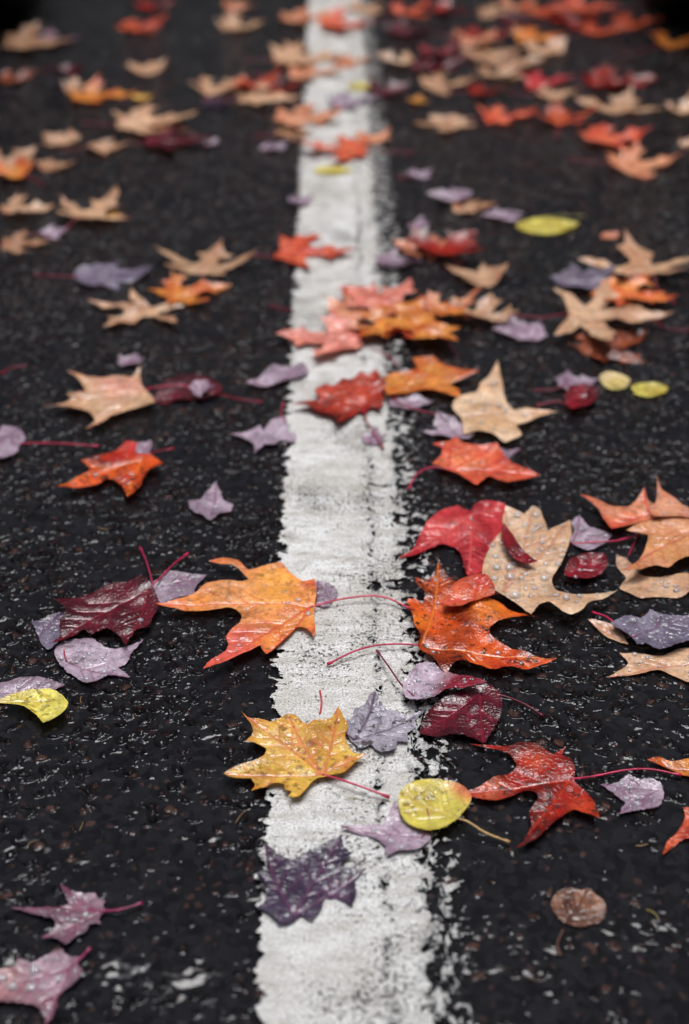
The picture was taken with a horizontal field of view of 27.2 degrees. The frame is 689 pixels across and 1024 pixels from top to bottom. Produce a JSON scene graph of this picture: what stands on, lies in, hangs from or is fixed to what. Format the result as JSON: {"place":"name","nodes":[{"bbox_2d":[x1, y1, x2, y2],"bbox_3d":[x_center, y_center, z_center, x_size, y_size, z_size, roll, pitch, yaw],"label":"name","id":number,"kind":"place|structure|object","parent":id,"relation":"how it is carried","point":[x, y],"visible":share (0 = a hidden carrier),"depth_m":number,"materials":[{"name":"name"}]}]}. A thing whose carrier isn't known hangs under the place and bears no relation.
{"place":"outdoors","nodes":[
{"label":"outdoors","id":0,"kind":"place"},
{"bbox_2d":[0,0,688,1023],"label":"road","id":1,"kind":"structure","parent":0,"point":[136,780],"depth_m":1.58,"materials":[{"name":"asphalt"}]},
{"bbox_2d":[0,155,42,186],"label":"maple leaf","id":2,"kind":"object","parent":1,"relation":"on","point":[20,169],"visible":1,"depth_m":2.38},
{"bbox_2d":[0,229,48,253],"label":"maple leaf","id":3,"kind":"object","parent":1,"relation":"on","point":[15,243],"visible":1,"depth_m":2.14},
{"bbox_2d":[0,193,54,213],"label":"maple leaf","id":4,"kind":"object","parent":1,"relation":"on","point":[14,206],"visible":1,"depth_m":2.27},
{"bbox_2d":[0,676,64,698],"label":"maple leaf","id":5,"kind":"object","parent":1,"relation":"on","point":[18,684],"visible":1,"depth_m":1.28,"materials":[{"name":"purple plant"}]},
{"bbox_2d":[0,688,67,721],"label":"birch leaf","id":6,"kind":"object","parent":1,"relation":"on","point":[46,704],"visible":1,"depth_m":1.26,"materials":[{"name":"yellow plant"}]},
{"bbox_2d":[2,20,71,48],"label":"maple leaf","id":7,"kind":"object","parent":1,"relation":"on","point":[23,39],"visible":1,"depth_m":3.07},
{"bbox_2d":[0,947,91,1023],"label":"maple leaf","id":8,"kind":"object","parent":1,"relation":"on","point":[43,983],"visible":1,"depth_m":1.01,"materials":[{"name":"leaf"},{"name":"water"}]},
{"bbox_2d":[32,610,65,649],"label":"maple leaf","id":9,"kind":"object","parent":1,"relation":"on","point":[47,629],"visible":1,"depth_m":1.35,"materials":[{"name":"purple plant"}]},
{"bbox_2d":[0,425,98,457],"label":"maple leaf","id":10,"kind":"object","parent":1,"relation":"on","point":[12,438],"visible":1,"depth_m":1.65,"materials":[{"name":"purple plant"}]},
{"bbox_2d":[42,128,81,145],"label":"maple leaf","id":11,"kind":"object","parent":1,"relation":"on","point":[71,137],"visible":1,"depth_m":2.54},
{"bbox_2d":[11,884,142,944],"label":"maple leaf","id":12,"kind":"object","parent":1,"relation":"on","point":[78,914],"visible":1,"depth_m":1.06,"materials":[{"name":"pink plant"}]},
{"bbox_2d":[55,186,127,233],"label":"maple leaf","id":13,"kind":"object","parent":1,"relation":"on","point":[98,208],"visible":1,"depth_m":2.24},
{"bbox_2d":[35,261,151,289],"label":"maple leaf","id":14,"kind":"object","parent":1,"relation":"on","point":[110,275],"visible":1,"depth_m":2.04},
{"bbox_2d":[54,638,143,682],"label":"maple leaf","id":15,"kind":"object","parent":1,"relation":"on","point":[86,660],"visible":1,"depth_m":1.32,"materials":[{"name":"purple plant"}]},
{"bbox_2d":[67,74,139,102],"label":"maple leaf","id":16,"kind":"object","parent":1,"relation":"on","point":[90,93],"visible":1,"depth_m":2.77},
{"bbox_2d":[56,441,173,496],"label":"maple leaf","id":17,"kind":"object","parent":1,"relation":"on","point":[125,466],"visible":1,"depth_m":1.59,"materials":[{"name":"orange plant"}]},
{"bbox_2d":[43,365,189,428],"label":"maple leaf","id":18,"kind":"object","parent":1,"relation":"on","point":[100,400],"visible":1,"depth_m":1.73,"materials":[{"name":"beige plant"}]},
{"bbox_2d":[50,552,188,643],"bbox_3d":[-0.221,0.082,1.388,0.125,0.014,0.162,0,33,0],"label":"maple leaf","id":19,"kind":"object","parent":1,"relation":"on","point":[124,611],"visible":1,"depth_m":1.37,"materials":[{"name":"red plant"}]},
{"bbox_2d":[87,288,182,326],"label":"maple leaf","id":20,"kind":"object","parent":1,"relation":"on","point":[140,307],"visible":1,"depth_m":1.95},
{"bbox_2d":[83,103,197,132],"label":"maple leaf","id":21,"kind":"object","parent":1,"relation":"on","point":[138,120],"visible":1,"depth_m":2.61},
{"bbox_2d":[113,13,167,32],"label":"maple leaf","id":22,"kind":"object","parent":1,"relation":"on","point":[132,24],"visible":1,"depth_m":3.19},
{"bbox_2d":[118,126,212,149],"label":"maple leaf","id":23,"kind":"object","parent":1,"relation":"on","point":[165,139],"visible":1,"depth_m":2.52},
{"bbox_2d":[139,547,205,602],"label":"maple leaf","id":24,"kind":"object","parent":1,"relation":"on","point":[169,585],"visible":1,"depth_m":1.42,"materials":[{"name":"purple plant"}]},
{"bbox_2d":[148,269,230,303],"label":"maple leaf","id":25,"kind":"object","parent":1,"relation":"on","point":[173,291],"visible":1,"depth_m":2.00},
{"bbox_2d":[154,239,258,274],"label":"maple leaf","id":26,"kind":"object","parent":1,"relation":"on","point":[207,264],"visible":1,"depth_m":2.08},
{"bbox_2d":[152,373,262,404],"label":"maple leaf","id":27,"kind":"object","parent":1,"relation":"on","point":[165,395],"visible":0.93,"depth_m":1.75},
{"bbox_2d":[189,482,232,519],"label":"maple leaf","id":28,"kind":"object","parent":1,"relation":"on","point":[210,504],"visible":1,"depth_m":1.54,"materials":[{"name":"purple plant"}]},
{"bbox_2d":[189,76,241,95],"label":"maple leaf","id":29,"kind":"object","parent":1,"relation":"on","point":[208,88],"visible":0.97,"depth_m":2.81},
{"bbox_2d":[211,61,282,95],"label":"maple leaf","id":30,"kind":"object","parent":29,"relation":"on","point":[267,80],"visible":0.99,"depth_m":2.80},
{"bbox_2d":[214,8,266,30],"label":"maple leaf","id":31,"kind":"object","parent":1,"relation":"on","point":[232,21],"visible":1,"depth_m":3.20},
{"bbox_2d":[202,81,301,104],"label":"maple leaf","id":32,"kind":"object","parent":1,"relation":"on","point":[255,96],"visible":1,"depth_m":2.74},
{"bbox_2d":[157,558,410,668],"bbox_3d":[-0.067,0.080,1.388,0.220,0.011,0.163,-16,36,-23],"label":"maple leaf","id":33,"kind":"object","parent":1,"relation":"on","point":[273,604],"visible":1,"depth_m":1.38,"materials":[{"name":"orange plant"}]},
{"bbox_2d":[243,40,341,64],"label":"maple leaf","id":34,"kind":"object","parent":1,"relation":"on","point":[288,53],"visible":1,"depth_m":2.98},
{"bbox_2d":[299,133,413,160],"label":"maple leaf","id":35,"kind":"object","parent":1,"relation":"on","point":[348,149],"visible":1,"depth_m":2.48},
{"bbox_2d":[249,0,471,1023],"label":"painted road line","id":36,"kind":"object","parent":1,"relation":"on","point":[327,964],"depth_m":1.34,"materials":[{"name":"white paint"}]},
{"bbox_2d":[229,402,296,452],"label":"maple leaf","id":37,"kind":"object","parent":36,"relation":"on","point":[275,431],"visible":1,"depth_m":1.66,"materials":[{"name":"purple plant"}]},
{"bbox_2d":[246,362,308,385],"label":"maple leaf","id":38,"kind":"object","parent":36,"relation":"on","point":[273,374],"visible":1,"depth_m":1.78,"materials":[{"name":"purple plant"}]},
{"bbox_2d":[253,62,341,78],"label":"maple leaf","id":39,"kind":"object","parent":36,"relation":"on","point":[302,71],"visible":0.95,"depth_m":2.88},
{"bbox_2d":[278,6,331,22],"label":"maple leaf","id":40,"kind":"object","parent":36,"relation":"on","point":[300,15],"visible":0.97,"depth_m":3.26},
{"bbox_2d":[224,706,389,798],"bbox_3d":[-0.032,0.202,1.203,0.138,0.008,0.112,0,33,0],"label":"maple leaf","id":41,"kind":"object","parent":36,"relation":"on","point":[298,757],"visible":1,"depth_m":1.20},
{"bbox_2d":[270,103,343,129],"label":"maple leaf","id":42,"kind":"object","parent":36,"relation":"on","point":[298,116],"visible":1,"depth_m":2.63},
{"bbox_2d":[257,834,365,923],"bbox_3d":[-0.025,0.281,1.089,0.085,0.005,0.089,0,33,0],"label":"maple leaf","id":43,"kind":"object","parent":36,"relation":"on","point":[307,883],"visible":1,"depth_m":1.09,"materials":[{"name":"purple plant"}]},
{"bbox_2d":[271,232,354,266],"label":"maple leaf","id":44,"kind":"object","parent":36,"relation":"on","point":[298,249],"visible":1,"depth_m":2.11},
{"bbox_2d":[276,306,367,356],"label":"maple leaf","id":45,"kind":"object","parent":36,"relation":"on","point":[337,337],"visible":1,"depth_m":1.86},
{"bbox_2d":[315,581,337,606],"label":"maple leaf","id":46,"kind":"object","parent":36,"relation":"on","point":[325,591],"visible":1,"depth_m":1.40,"materials":[{"name":"purple plant"}]},
{"bbox_2d":[291,369,387,448],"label":"maple leaf","id":47,"kind":"object","parent":36,"relation":"on","point":[345,398],"visible":1,"depth_m":1.72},
{"bbox_2d":[316,5,376,29],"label":"maple leaf","id":48,"kind":"object","parent":36,"relation":"on","point":[334,20],"visible":1,"depth_m":3.19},
{"bbox_2d":[325,91,379,109],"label":"maple leaf","id":49,"kind":"object","parent":36,"relation":"on","point":[337,100],"visible":0.98,"depth_m":2.73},
{"bbox_2d":[337,280,380,307],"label":"maple leaf","id":50,"kind":"object","parent":36,"relation":"on","point":[372,289],"visible":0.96,"depth_m":1.98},
{"bbox_2d":[356,295,469,340],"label":"maple leaf","id":51,"kind":"object","parent":50,"relation":"on","point":[419,322],"visible":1,"depth_m":1.90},
{"bbox_2d":[326,292,398,328],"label":"maple leaf","id":52,"kind":"object","parent":36,"relation":"on","point":[342,309],"visible":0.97,"depth_m":1.93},
{"bbox_2d":[341,801,430,854],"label":"maple leaf","id":53,"kind":"object","parent":36,"relation":"on","point":[392,834],"visible":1,"depth_m":1.13,"materials":[{"name":"purple plant"}]},
{"bbox_2d":[363,75,408,94],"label":"maple leaf","id":54,"kind":"object","parent":36,"relation":"on","point":[376,88],"visible":1,"depth_m":2.79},
{"bbox_2d":[346,690,426,751],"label":"maple leaf","id":55,"kind":"object","parent":36,"relation":"on","point":[376,723],"visible":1,"depth_m":1.24,"materials":[{"name":"purple plant"}]},
{"bbox_2d":[376,245,421,265],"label":"maple leaf","id":56,"kind":"object","parent":36,"relation":"on","point":[389,258],"visible":1,"depth_m":2.09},
{"bbox_2d":[387,392,431,408],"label":"maple leaf","id":57,"kind":"object","parent":36,"relation":"on","point":[413,400],"visible":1,"depth_m":1.73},
{"bbox_2d":[376,649,486,698],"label":"leaf","id":58,"kind":"object","parent":36,"relation":"on","point":[426,680],"visible":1,"depth_m":1.27,"materials":[{"name":"purple plant"}]},
{"bbox_2d":[339,278,430,312],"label":"maple leaf","id":59,"kind":"object","parent":1,"relation":"on","point":[388,297],"visible":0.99,"depth_m":1.96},
{"bbox_2d":[393,233,460,264],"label":"maple leaf","id":60,"kind":"object","parent":1,"relation":"on","point":[403,244],"visible":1,"depth_m":2.12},
{"bbox_2d":[382,356,478,415],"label":"maple leaf","id":61,"kind":"object","parent":1,"relation":"on","point":[431,372],"visible":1,"depth_m":1.77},
{"bbox_2d":[408,51,467,71],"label":"maple leaf","id":62,"kind":"object","parent":1,"relation":"on","point":[449,63],"visible":1,"depth_m":2.94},
{"bbox_2d":[326,559,555,673],"bbox_3d":[0.108,0.119,1.327,0.174,0.011,0.191,21,38,28],"label":"maple leaf","id":63,"kind":"object","parent":1,"relation":"on","point":[450,636],"visible":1,"depth_m":1.34,"materials":[{"name":"orange plant"}]},
{"bbox_2d":[440,573,494,605],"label":"maple leaf","id":64,"kind":"object","parent":63,"relation":"on","point":[467,589],"visible":1,"depth_m":1.38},
{"bbox_2d":[410,114,477,131],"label":"maple leaf","id":65,"kind":"object","parent":1,"relation":"on","point":[449,123],"visible":1,"depth_m":2.62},
{"bbox_2d":[405,222,489,254],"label":"maple leaf","id":66,"kind":"object","parent":1,"relation":"on","point":[456,243],"visible":1,"depth_m":2.13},
{"bbox_2d":[422,410,473,438],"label":"maple leaf","id":67,"kind":"object","parent":1,"relation":"on","point":[448,426],"visible":1,"depth_m":1.67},
{"bbox_2d":[413,285,482,318],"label":"maple leaf","id":68,"kind":"object","parent":1,"relation":"on","point":[431,298],"visible":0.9,"depth_m":1.95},
{"bbox_2d":[419,69,477,94],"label":"maple leaf","id":69,"kind":"object","parent":1,"relation":"on","point":[436,83],"visible":1,"depth_m":2.83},
{"bbox_2d":[398,500,505,575],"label":"maple leaf","id":70,"kind":"object","parent":1,"relation":"on","point":[473,533],"visible":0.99,"depth_m":1.49,"materials":[{"name":"red plant"}]},
{"bbox_2d":[398,779,509,843],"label":"birch leaf","id":71,"kind":"object","parent":1,"relation":"on","point":[445,802],"visible":1,"depth_m":1.15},
{"bbox_2d":[407,435,538,490],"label":"maple leaf","id":72,"kind":"object","parent":1,"relation":"on","point":[476,464],"visible":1,"depth_m":1.59,"materials":[{"name":"red plant"}]},
{"bbox_2d":[446,262,507,286],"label":"maple leaf","id":73,"kind":"object","parent":1,"relation":"on","point":[488,276],"visible":0.99,"depth_m":2.04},
{"bbox_2d":[420,683,543,742],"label":"maple leaf","id":74,"kind":"object","parent":1,"relation":"on","point":[474,712],"visible":1,"depth_m":1.25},
{"bbox_2d":[449,292,518,321],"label":"maple leaf","id":75,"kind":"object","parent":1,"relation":"on","point":[486,305],"visible":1,"depth_m":1.93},
{"bbox_2d":[459,39,527,66],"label":"maple leaf","id":76,"kind":"object","parent":1,"relation":"on","point":[479,52],"visible":0.98,"depth_m":3.00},
{"bbox_2d":[461,104,536,123],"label":"maple leaf","id":77,"kind":"object","parent":1,"relation":"on","point":[493,115],"visible":1,"depth_m":2.65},
{"bbox_2d":[477,57,523,78],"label":"maple leaf","id":78,"kind":"object","parent":1,"relation":"on","point":[507,69],"visible":1,"depth_m":2.88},
{"bbox_2d":[453,361,556,441],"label":"maple leaf","id":79,"kind":"object","parent":1,"relation":"on","point":[485,406],"visible":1,"depth_m":1.69,"materials":[{"name":"beige plant"}]},
{"bbox_2d":[492,315,546,340],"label":"maple leaf","id":80,"kind":"object","parent":1,"relation":"on","point":[517,329],"visible":1,"depth_m":1.89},
{"bbox_2d":[501,0,569,15],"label":"maple leaf","id":81,"kind":"object","parent":1,"relation":"on","point":[558,7],"visible":1,"depth_m":3.32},
{"bbox_2d":[512,24,565,41],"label":"maple leaf","id":82,"kind":"object","parent":1,"relation":"on","point":[526,33],"visible":0.99,"depth_m":3.12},
{"bbox_2d":[520,38,566,54],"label":"maple leaf","id":83,"kind":"object","parent":1,"relation":"on","point":[555,46],"visible":0.98,"depth_m":3.04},
{"bbox_2d":[520,69,574,88],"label":"maple leaf","id":84,"kind":"object","parent":1,"relation":"on","point":[534,80],"visible":1,"depth_m":2.84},
{"bbox_2d":[516,217,578,233],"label":"birch leaf","id":85,"kind":"object","parent":1,"relation":"on","point":[545,225],"visible":1,"depth_m":2.21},
{"bbox_2d":[482,506,615,613],"bbox_3d":[0.203,0.055,1.422,0.148,0.014,0.193,14,36,21],"label":"maple leaf","id":86,"kind":"object","parent":1,"relation":"on","point":[529,588],"visible":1,"depth_m":1.42,"materials":[{"name":"leaf"},{"name":"water"}]},
{"bbox_2d":[501,522,536,563],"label":"leaf","id":87,"kind":"object","parent":86,"relation":"on","point":[516,551],"visible":1,"depth_m":1.43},
{"bbox_2d":[518,99,602,138],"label":"maple leaf","id":88,"kind":"object","parent":1,"relation":"on","point":[557,113],"visible":1,"depth_m":2.62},
{"bbox_2d":[536,384,597,408],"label":"leaf","id":89,"kind":"object","parent":1,"relation":"on","point":[576,396],"visible":1,"depth_m":1.73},
{"bbox_2d":[535,368,598,391],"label":"maple leaf","id":90,"kind":"object","parent":1,"relation":"on","point":[566,379],"visible":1,"depth_m":1.77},
{"bbox_2d":[545,8,603,29],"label":"maple leaf","id":91,"kind":"object","parent":1,"relation":"on","point":[565,17],"visible":0.98,"depth_m":3.24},
{"bbox_2d":[468,742,681,846],"bbox_3d":[0.187,0.230,1.167,0.190,0.008,0.120,0,33,0],"label":"maple leaf","id":92,"kind":"object","parent":1,"relation":"on","point":[546,776],"visible":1,"depth_m":1.18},
{"bbox_2d":[551,887,605,926],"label":"birch leaf","id":93,"kind":"object","parent":1,"relation":"on","point":[579,908],"visible":1,"depth_m":1.07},
{"bbox_2d":[537,0,620,12],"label":"maple leaf","id":94,"kind":"object","parent":1,"relation":"on","point":[576,5],"visible":1,"depth_m":3.34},
{"bbox_2d":[551,263,615,289],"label":"maple leaf","id":95,"kind":"object","parent":1,"relation":"on","point":[575,276],"visible":0.98,"depth_m":2.02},
{"bbox_2d":[564,552,607,578],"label":"leaf","id":96,"kind":"object","parent":1,"relation":"on","point":[588,565],"visible":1,"depth_m":1.43,"materials":[{"name":"red plant"}]},
{"bbox_2d":[509,278,672,340],"bbox_3d":[0.329,-0.257,1.891,0.202,0.032,0.184,-17,37,-24],"label":"maple leaf","id":97,"kind":"object","parent":1,"relation":"on","point":[592,316],"visible":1,"depth_m":1.91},
{"bbox_2d":[570,515,639,549],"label":"maple leaf","id":98,"kind":"object","parent":1,"relation":"on","point":[584,535],"visible":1,"depth_m":1.49,"materials":[{"name":"purple plant"}]},
{"bbox_2d":[554,63,656,88],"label":"maple leaf","id":99,"kind":"object","parent":1,"relation":"on","point":[601,77],"visible":0.99,"depth_m":2.84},
{"bbox_2d":[566,328,647,363],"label":"maple leaf","id":100,"kind":"object","parent":1,"relation":"on","point":[602,350],"visible":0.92,"depth_m":1.86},
{"bbox_2d":[588,619,627,643],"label":"maple leaf","id":101,"kind":"object","parent":1,"relation":"on","point":[609,630],"visible":1,"depth_m":1.35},
{"bbox_2d":[599,371,629,389],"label":"birch leaf","id":102,"kind":"object","parent":1,"relation":"on","point":[613,380],"visible":1,"depth_m":1.78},
{"bbox_2d":[579,123,652,147],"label":"maple leaf","id":103,"kind":"object","parent":1,"relation":"on","point":[597,134],"visible":1,"depth_m":2.55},
{"bbox_2d":[581,487,656,527],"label":"maple leaf","id":104,"kind":"object","parent":1,"relation":"on","point":[638,510],"visible":1,"depth_m":1.51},
{"bbox_2d":[573,82,668,113],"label":"maple leaf","id":105,"kind":"object","parent":1,"relation":"on","point":[624,102],"visible":0.98,"depth_m":2.72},
{"bbox_2d":[568,141,683,180],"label":"maple leaf","id":106,"kind":"object","parent":1,"relation":"on","point":[627,161],"visible":1,"depth_m":2.44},
{"bbox_2d":[601,774,663,813],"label":"maple leaf","id":107,"kind":"object","parent":1,"relation":"on","point":[632,792],"visible":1,"depth_m":1.17,"materials":[{"name":"purple plant"}]},
{"bbox_2d":[579,230,688,304],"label":"maple leaf","id":108,"kind":"object","parent":1,"relation":"on","point":[640,262],"visible":1,"depth_m":2.05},
{"bbox_2d":[591,270,679,306],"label":"maple leaf","id":109,"kind":"object","parent":1,"relation":"on","point":[627,287],"visible":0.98,"depth_m":1.98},
{"bbox_2d":[591,609,688,648],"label":"maple leaf","id":110,"kind":"object","parent":1,"relation":"on","point":[653,628],"visible":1,"depth_m":1.34,"materials":[{"name":"leaf"},{"name":"water"}]},
{"bbox_2d":[608,648,688,681],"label":"maple leaf","id":111,"kind":"object","parent":1,"relation":"on","point":[675,663],"visible":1,"depth_m":1.31,"materials":[{"name":"beige plant"}]},
{"bbox_2d":[631,382,667,396],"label":"birch leaf","id":112,"kind":"object","parent":1,"relation":"on","point":[650,389],"visible":1,"depth_m":1.76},
{"bbox_2d":[616,555,688,597],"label":"maple leaf","id":113,"kind":"object","parent":1,"relation":"on","point":[636,583],"visible":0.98,"depth_m":1.42,"materials":[{"name":"beige plant"}]},
{"bbox_2d":[621,516,688,570],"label":"maple leaf","id":114,"kind":"object","parent":1,"relation":"on","point":[667,544],"visible":1,"depth_m":1.46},
{"bbox_2d":[647,757,688,775],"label":"maple leaf","id":115,"kind":"object","parent":1,"relation":"on","point":[681,766],"visible":1,"depth_m":1.20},
{"bbox_2d":[650,477,688,516],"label":"maple leaf","id":116,"kind":"object","parent":1,"relation":"on","point":[665,504],"visible":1,"depth_m":1.51,"materials":[{"name":"orange plant"}]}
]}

